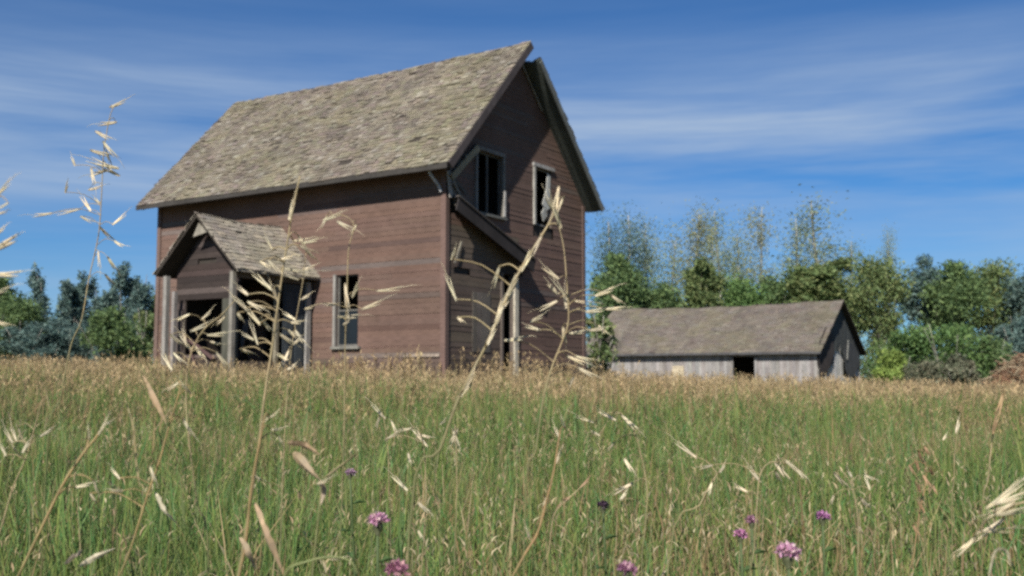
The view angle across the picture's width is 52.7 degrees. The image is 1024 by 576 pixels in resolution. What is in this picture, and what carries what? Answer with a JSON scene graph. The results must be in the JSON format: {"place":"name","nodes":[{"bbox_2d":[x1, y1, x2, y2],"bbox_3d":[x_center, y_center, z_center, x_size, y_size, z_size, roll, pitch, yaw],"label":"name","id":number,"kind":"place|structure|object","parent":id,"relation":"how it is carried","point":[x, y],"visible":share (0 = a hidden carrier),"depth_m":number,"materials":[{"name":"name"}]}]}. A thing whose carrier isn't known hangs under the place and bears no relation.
{"place":"outdoors","nodes":[
{"label":"outdoors","id":0,"kind":"place"},
{"bbox_2d":[0,172,27,327],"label":"grass stalk","id":1,"kind":"object","parent":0,"point":[4,244],"depth_m":1.15,"materials":[{"name":"plant"}]},
{"bbox_2d":[0,400,55,532],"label":"grass stalk","id":2,"kind":"object","parent":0,"point":[23,441],"depth_m":1.49,"materials":[{"name":"plant"}]},
{"bbox_2d":[18,93,136,575],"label":"grass stalk","id":3,"kind":"object","parent":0,"point":[105,165],"depth_m":1.75,"materials":[{"name":"plant"}]},
{"bbox_2d":[90,376,201,575],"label":"grass stalk","id":4,"kind":"object","parent":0,"point":[153,398],"depth_m":1.33,"materials":[{"name":"plant"}]},
{"bbox_2d":[223,176,326,575],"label":"grass stalk","id":5,"kind":"object","parent":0,"point":[266,285],"depth_m":1.46,"materials":[{"name":"plant"}]},
{"bbox_2d":[288,440,361,575],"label":"grass stalk","id":6,"kind":"object","parent":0,"point":[301,460],"depth_m":1.23,"materials":[{"name":"plant"}]},
{"bbox_2d":[365,397,398,575],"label":"grass stalk","id":7,"kind":"object","parent":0,"point":[382,416],"depth_m":1.88,"materials":[{"name":"plant"}]},
{"bbox_2d":[384,417,434,575],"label":"grass stalk","id":8,"kind":"object","parent":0,"point":[401,484],"depth_m":1.77,"materials":[{"name":"plant"}]},
{"bbox_2d":[0,354,1023,575],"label":"meadow grass","id":9,"kind":"structure","parent":0,"point":[195,563],"depth_m":5.17,"materials":[{"name":"green plant"}]},
{"bbox_2d":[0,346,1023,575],"bbox_3d":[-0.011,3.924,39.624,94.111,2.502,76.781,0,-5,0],"label":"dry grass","id":10,"kind":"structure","parent":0,"point":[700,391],"depth_m":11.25,"materials":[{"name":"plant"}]},
{"bbox_2d":[0,0,1023,376],"label":"sky","id":11,"kind":"structure","parent":0,"point":[912,109],"materials":[{"name":"blue"}]},
{"bbox_2d":[541,475,591,575],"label":"grass stalk","id":12,"kind":"object","parent":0,"point":[567,498],"depth_m":1.58,"materials":[{"name":"plant"}]},
{"bbox_2d":[505,227,633,575],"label":"grass stalk","id":13,"kind":"object","parent":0,"point":[566,295],"depth_m":1.49,"materials":[{"name":"plant"}]},
{"bbox_2d":[665,432,726,575],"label":"grass stalk","id":14,"kind":"object","parent":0,"point":[696,457],"depth_m":1.67,"materials":[{"name":"plant"}]},
{"bbox_2d":[828,467,878,575],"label":"grass stalk","id":15,"kind":"object","parent":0,"point":[862,500],"depth_m":1.58,"materials":[{"name":"plant"}]},
{"bbox_2d":[908,446,937,575],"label":"grass stalk","id":16,"kind":"object","parent":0,"point":[925,480],"depth_m":1.87,"materials":[{"name":"plant"}]},
{"bbox_2d":[942,415,960,572],"bbox_3d":[0.919,0.734,2.138,0.078,0.944,0.025,4,-7,-42],"label":"grass stalk","id":17,"kind":"object","parent":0,"point":[956,429],"depth_m":2.17,"materials":[{"name":"plant"}]},
{"bbox_2d":[949,477,1023,575],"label":"grass stalk","id":18,"kind":"object","parent":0,"point":[1000,500],"depth_m":1.13,"materials":[{"name":"plant"}]},
{"bbox_2d":[981,393,1003,575],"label":"grass stalk","id":19,"kind":"object","parent":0,"point":[995,422],"depth_m":1.97,"materials":[{"name":"plant"}]},
{"bbox_3d":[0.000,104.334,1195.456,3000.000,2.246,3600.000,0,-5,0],"label":"ground","id":20,"kind":"structure","parent":0,"visible":0},
{"bbox_2d":[0,315,15,359],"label":"bush","id":21,"kind":"object","parent":20,"relation":"on","point":[10,355],"visible":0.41,"depth_m":62.00,"materials":[{"name":"green plant"}]},
{"bbox_2d":[0,277,36,303],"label":"leafy tree","id":22,"kind":"object","parent":20,"relation":"on","point":[4,282],"visible":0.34,"depth_m":74.25,"materials":[{"name":"green plant"}]},
{"bbox_2d":[0,293,58,363],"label":"leafy tree","id":23,"kind":"object","parent":20,"relation":"on","point":[20,311],"visible":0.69,"depth_m":69.47,"materials":[{"name":"green plant"}]},
{"bbox_2d":[0,321,84,364],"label":"bush","id":24,"kind":"object","parent":20,"relation":"on","point":[18,346],"visible":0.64,"depth_m":61.35,"materials":[{"name":"green plant"}]},
{"bbox_2d":[24,260,74,356],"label":"leafy tree","id":25,"kind":"object","parent":20,"relation":"on","point":[36,281],"visible":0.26,"depth_m":77.85,"materials":[{"name":"green plant"}]},
{"bbox_2d":[17,413,115,575],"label":"grass stalk","id":26,"kind":"object","parent":20,"relation":"on","point":[92,558],"depth_m":1.28,"materials":[{"name":"plant"}]},
{"bbox_2d":[42,316,93,368],"bbox_3d":[-27.641,3.804,63.489,4.302,4.224,4.272,0,-5,4],"label":"bush","id":27,"kind":"object","parent":20,"relation":"on","point":[57,335],"visible":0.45,"depth_m":63.33,"materials":[{"name":"green plant"}]},
{"bbox_2d":[61,270,100,364],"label":"leafy tree","id":28,"kind":"object","parent":20,"relation":"on","point":[77,299],"visible":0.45,"depth_m":79.58,"materials":[{"name":"green plant"}]},
{"bbox_2d":[85,278,119,367],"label":"leafy tree","id":29,"kind":"object","parent":20,"relation":"on","point":[109,299],"visible":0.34,"depth_m":77.67,"materials":[{"name":"green plant"}]},
{"bbox_2d":[76,305,148,369],"bbox_3d":[-22.406,3.225,57.431,3.679,4.594,4.647,-2,-6,26],"label":"bush","id":30,"kind":"object","parent":20,"relation":"on","point":[109,323],"visible":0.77,"depth_m":57.30,"materials":[{"name":"green plant"}]},
{"bbox_2d":[112,261,154,363],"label":"leafy tree","id":31,"kind":"object","parent":20,"relation":"on","point":[136,291],"visible":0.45,"depth_m":73.98,"materials":[{"name":"green plant"}]},
{"bbox_2d":[131,309,154,366],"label":"bush","id":32,"kind":"object","parent":20,"relation":"on","point":[147,320],"visible":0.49,"depth_m":61.60,"materials":[{"name":"green plant"}]},
{"bbox_2d":[147,286,154,332],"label":"leafy tree","id":33,"kind":"object","parent":20,"relation":"on","point":[153,307],"visible":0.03,"depth_m":76.14,"materials":[{"name":"green plant"}]},
{"bbox_2d":[160,300,234,575],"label":"grass stalk","id":34,"kind":"object","parent":20,"relation":"on","point":[186,343],"depth_m":1.50,"materials":[{"name":"plant"}]},
{"bbox_2d":[238,410,289,575],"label":"grass stalk","id":35,"kind":"object","parent":20,"relation":"on","point":[247,552],"depth_m":1.18,"materials":[{"name":"plant"}]},
{"bbox_2d":[273,237,325,575],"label":"grass stalk","id":36,"kind":"object","parent":20,"relation":"on","point":[295,319],"depth_m":1.59,"materials":[{"name":"plant"}]},
{"bbox_2d":[284,556,358,575],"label":"grass stalk","id":37,"kind":"object","parent":20,"relation":"on","point":[335,558],"depth_m":1.13,"materials":[{"name":"plant"}]},
{"bbox_2d":[341,468,364,575],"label":"wild flower","id":38,"kind":"object","parent":20,"relation":"on","point":[352,471],"visible":1,"depth_m":1.97,"materials":[{"name":"green plant"}]},
{"bbox_2d":[305,210,410,575],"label":"grass stalk","id":39,"kind":"object","parent":20,"relation":"on","point":[346,316],"depth_m":1.54,"materials":[{"name":"plant"}]},
{"bbox_2d":[136,41,604,386],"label":"abandoned house","id":40,"kind":"structure","parent":20,"relation":"on","point":[419,172],"depth_m":24.07,"materials":[{"name":"brown wood"}]},
{"bbox_2d":[330,274,360,348],"bbox_3d":[-3.752,0.535,23.556,0.860,1.711,0.180,-3,-6,33],"label":"window","id":41,"kind":"structure","parent":40,"relation":"in","point":[351,327],"depth_m":23.65,"materials":[{"name":"white paint"}]},
{"bbox_2d":[472,292,489,352],"bbox_3d":[-0.691,0.771,23.149,0.035,1.330,0.688,-3,-6,33],"label":"boarded window","id":42,"kind":"structure","parent":40,"relation":"in","point":[480,333],"depth_m":23.09,"materials":[{"name":"grey wood"}]},
{"bbox_2d":[474,144,506,220],"bbox_3d":[-0.521,-2.394,23.690,0.180,1.570,1.240,-3,-6,33],"label":"window","id":43,"kind":"structure","parent":40,"relation":"in","point":[482,148],"depth_m":23.76,"materials":[{"name":"white paint"}]},
{"bbox_2d":[532,162,554,227],"bbox_3d":[0.752,-2.283,25.668,0.152,1.530,0.990,-3,-6,33],"label":"window","id":44,"kind":"structure","parent":40,"relation":"in","point":[544,214],"depth_m":25.64,"materials":[{"name":"white paint"}]},
{"bbox_2d":[367,511,395,575],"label":"wild flower","id":45,"kind":"object","parent":20,"relation":"on","point":[379,517],"visible":1,"depth_m":1.47,"materials":[{"name":"pink plant"}]},
{"bbox_2d":[383,558,409,575],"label":"wild flower","id":46,"kind":"object","parent":20,"relation":"on","point":[396,568],"visible":1,"depth_m":1.32,"materials":[{"name":"pink plant"}]},
{"bbox_2d":[440,416,463,575],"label":"grass stalk","id":47,"kind":"object","parent":20,"relation":"on","point":[455,431],"depth_m":1.78,"materials":[{"name":"plant"}]},
{"bbox_2d":[407,185,564,575],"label":"grass stalk","id":48,"kind":"object","parent":20,"relation":"on","point":[468,383],"depth_m":1.39,"materials":[{"name":"plant"}]},
{"bbox_2d":[0,291,990,387],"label":"undergrowth","id":49,"kind":"object","parent":20,"relation":"on","point":[978,333],"depth_m":97.89,"materials":[{"name":"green plant"}]},
{"bbox_2d":[512,410,565,575],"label":"grass stalk","id":50,"kind":"object","parent":20,"relation":"on","point":[542,516],"depth_m":1.38,"materials":[{"name":"plant"}]},
{"bbox_2d":[586,313,623,378],"bbox_3d":[2.745,2.143,32.695,1.503,2.763,1.764,0,-5,3],"label":"bush","id":51,"kind":"object","parent":20,"relation":"on","point":[602,346],"visible":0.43,"depth_m":32.68,"materials":[{"name":"green plant"}]},
{"bbox_2d":[567,405,647,575],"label":"grass stalk","id":52,"kind":"object","parent":20,"relation":"on","point":[630,424],"depth_m":1.67,"materials":[{"name":"plant"}]},
{"bbox_2d":[596,500,619,575],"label":"wild flower","id":53,"kind":"object","parent":20,"relation":"on","point":[603,504],"visible":1,"depth_m":1.77,"materials":[{"name":"green plant"}]},
{"bbox_2d":[585,206,637,357],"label":"aspen tree","id":54,"kind":"object","parent":20,"relation":"on","point":[606,242],"visible":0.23,"depth_m":84.54,"materials":[{"name":"green plant"}]},
{"bbox_2d":[586,251,661,321],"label":"leafy tree","id":55,"kind":"object","parent":20,"relation":"on","point":[618,271],"visible":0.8,"depth_m":77.36,"materials":[{"name":"green plant"}]},
{"bbox_2d":[589,200,663,336],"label":"aspen tree","id":56,"kind":"object","parent":20,"relation":"on","point":[629,245],"visible":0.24,"depth_m":88.96,"materials":[{"name":"green plant"}]},
{"bbox_2d":[616,559,637,575],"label":"wild flower","id":57,"kind":"object","parent":20,"relation":"on","point":[625,568],"visible":1,"depth_m":1.37,"materials":[{"name":"pink plant"}]},
{"bbox_2d":[621,212,679,288],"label":"aspen tree","id":58,"kind":"object","parent":20,"relation":"on","point":[648,257],"visible":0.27,"depth_m":92.92,"materials":[{"name":"green plant"}]},
{"bbox_2d":[631,277,690,308],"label":"leafy tree","id":59,"kind":"object","parent":20,"relation":"on","point":[665,296],"visible":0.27,"depth_m":78.99,"materials":[{"name":"green plant"}]},
{"bbox_2d":[644,218,699,303],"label":"aspen tree","id":60,"kind":"object","parent":20,"relation":"on","point":[672,262],"visible":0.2,"depth_m":89.90,"materials":[{"name":"green plant"}]},
{"bbox_2d":[661,196,737,305],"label":"aspen tree","id":61,"kind":"object","parent":20,"relation":"on","point":[699,235],"visible":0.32,"depth_m":85.36,"materials":[{"name":"green plant"}]},
{"bbox_2d":[682,256,727,307],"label":"leafy tree","id":62,"kind":"object","parent":20,"relation":"on","point":[703,281],"visible":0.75,"depth_m":79.78,"materials":[{"name":"green plant"}]},
{"bbox_2d":[692,198,742,306],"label":"aspen tree","id":63,"kind":"object","parent":20,"relation":"on","point":[718,259],"visible":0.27,"depth_m":90.73,"materials":[{"name":"green plant"}]},
{"bbox_2d":[698,218,736,297],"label":"aspen tree","id":64,"kind":"object","parent":20,"relation":"on","point":[715,250],"visible":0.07,"depth_m":96.92,"materials":[{"name":"green plant"}]},
{"bbox_2d":[586,299,866,388],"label":"barn","id":65,"kind":"structure","parent":20,"relation":"on","point":[816,338],"depth_m":64.57,"materials":[{"name":"grey wood"}]},
{"bbox_2d":[718,221,760,294],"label":"aspen tree","id":66,"kind":"object","parent":20,"relation":"on","point":[735,264],"visible":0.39,"depth_m":90.46,"materials":[{"name":"green plant"}]},
{"bbox_2d":[733,528,757,575],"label":"wild flower","id":67,"kind":"object","parent":20,"relation":"on","point":[741,534],"visible":1,"depth_m":1.57,"materials":[{"name":"green plant"}]},
{"bbox_2d":[721,272,774,306],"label":"leafy tree","id":68,"kind":"object","parent":20,"relation":"on","point":[740,293],"visible":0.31,"depth_m":80.98,"materials":[{"name":"green plant"}]},
{"bbox_2d":[723,197,784,290],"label":"aspen tree","id":69,"kind":"object","parent":20,"relation":"on","point":[760,239],"visible":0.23,"depth_m":86.93,"materials":[{"name":"green plant"}]},
{"bbox_2d":[694,455,813,575],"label":"grass stalk","id":70,"kind":"object","parent":20,"relation":"on","point":[781,470],"depth_m":1.58,"materials":[{"name":"plant"}]},
{"bbox_2d":[744,515,767,575],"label":"wild flower","id":71,"kind":"object","parent":20,"relation":"on","point":[751,520],"visible":0.94,"depth_m":1.72,"materials":[{"name":"green plant"}]},
{"bbox_2d":[753,265,817,304],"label":"leafy tree","id":72,"kind":"object","parent":20,"relation":"on","point":[778,291],"visible":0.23,"depth_m":81.87,"materials":[{"name":"green plant"}]},
{"bbox_2d":[774,540,801,575],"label":"wild flower","id":73,"kind":"object","parent":20,"relation":"on","point":[788,552],"visible":1,"depth_m":1.42,"materials":[{"name":"pink plant"}]},
{"bbox_2d":[756,210,823,291],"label":"aspen tree","id":74,"kind":"object","parent":20,"relation":"on","point":[796,241],"visible":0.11,"depth_m":93.69,"materials":[{"name":"green plant"}]},
{"bbox_2d":[752,184,875,377],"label":"aspen tree","id":75,"kind":"object","parent":20,"relation":"on","point":[812,212],"visible":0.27,"depth_m":89.38,"materials":[{"name":"green plant"}]},
{"bbox_2d":[784,256,852,307],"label":"leafy tree","id":76,"kind":"object","parent":20,"relation":"on","point":[820,282],"visible":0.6,"depth_m":79.11,"materials":[{"name":"green plant"}]},
{"bbox_2d":[815,509,836,575],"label":"wild flower","id":77,"kind":"object","parent":20,"relation":"on","point":[823,515],"visible":1,"depth_m":1.67,"materials":[{"name":"green plant"}]},
{"bbox_2d":[832,233,874,378],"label":"aspen tree","id":78,"kind":"object","parent":20,"relation":"on","point":[851,249],"visible":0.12,"depth_m":91.70,"materials":[{"name":"green plant"}]},
{"bbox_2d":[826,251,915,351],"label":"leafy tree","id":79,"kind":"object","parent":20,"relation":"on","point":[866,296],"visible":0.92,"depth_m":77.64,"materials":[{"name":"green plant"}]},
{"bbox_2d":[857,312,900,384],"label":"bush","id":80,"kind":"object","parent":20,"relation":"on","point":[873,341],"visible":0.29,"depth_m":77.80,"materials":[{"name":"green plant"}]},
{"bbox_2d":[869,220,903,349],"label":"aspen tree","id":81,"kind":"object","parent":20,"relation":"on","point":[889,249],"visible":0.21,"depth_m":92.39,"materials":[{"name":"green plant"}]},
{"bbox_2d":[871,347,909,387],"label":"bush","id":82,"kind":"object","parent":20,"relation":"on","point":[892,361],"visible":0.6,"depth_m":57.52,"materials":[{"name":"green plant"}]},
{"bbox_2d":[860,325,937,384],"bbox_3d":[23.247,4.662,61.745,4.875,4.810,3.763,4,-6,-38],"label":"bush","id":83,"kind":"object","parent":20,"relation":"on","point":[900,342],"visible":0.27,"depth_m":61.60,"materials":[{"name":"green plant"}]},
{"bbox_2d":[896,253,944,359],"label":"leafy tree","id":84,"kind":"object","parent":20,"relation":"on","point":[912,310],"visible":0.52,"depth_m":83.54,"materials":[{"name":"green plant"}]},
{"bbox_2d":[897,357,947,386],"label":"bush","id":85,"kind":"object","parent":20,"relation":"on","point":[927,369],"visible":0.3,"depth_m":56.39,"materials":[{"name":"green plant"}]},
{"bbox_2d":[902,321,1003,374],"bbox_3d":[26.012,4.462,60.737,6.272,5.213,4.842,0,-5,2],"label":"bush","id":86,"kind":"object","parent":20,"relation":"on","point":[954,336],"visible":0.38,"depth_m":60.59,"materials":[{"name":"green plant"}]},
{"bbox_2d":[937,352,982,388],"bbox_3d":[24.454,4.988,55.773,2.925,3.130,2.656,-5,-7,44],"label":"bush","id":87,"kind":"object","parent":20,"relation":"on","point":[956,366],"visible":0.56,"depth_m":55.43,"materials":[{"name":"green plant"}]},
{"bbox_2d":[915,259,1008,342],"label":"leafy tree","id":88,"kind":"object","parent":20,"relation":"on","point":[959,295],"visible":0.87,"depth_m":79.21,"materials":[{"name":"green plant"}]},
{"bbox_2d":[961,334,1016,380],"bbox_3d":[27.930,4.880,60.326,3.806,4.334,4.807,-3,-6,28],"label":"bush","id":89,"kind":"object","parent":20,"relation":"on","point":[997,346],"visible":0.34,"depth_m":59.35,"materials":[{"name":"green plant"}]},
{"bbox_2d":[969,256,1023,369],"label":"leafy tree","id":90,"kind":"object","parent":20,"relation":"on","point":[992,270],"visible":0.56,"depth_m":82.88,"materials":[{"name":"green plant"}]},
{"bbox_2d":[979,351,1023,389],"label":"brush pile","id":91,"kind":"object","parent":20,"relation":"on","point":[1012,369],"visible":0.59,"depth_m":37.63,"materials":[{"name":"brown plant"}]},
{"bbox_2d":[987,315,1023,353],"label":"bush","id":92,"kind":"object","parent":20,"relation":"on","point":[1006,334],"visible":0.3,"depth_m":63.72,"materials":[{"name":"green plant"}]},
{"bbox_2d":[994,264,1023,348],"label":"leafy tree","id":93,"kind":"object","parent":20,"relation":"on","point":[1016,291],"visible":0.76,"depth_m":80.50,"materials":[{"name":"green plant"}]}
]}

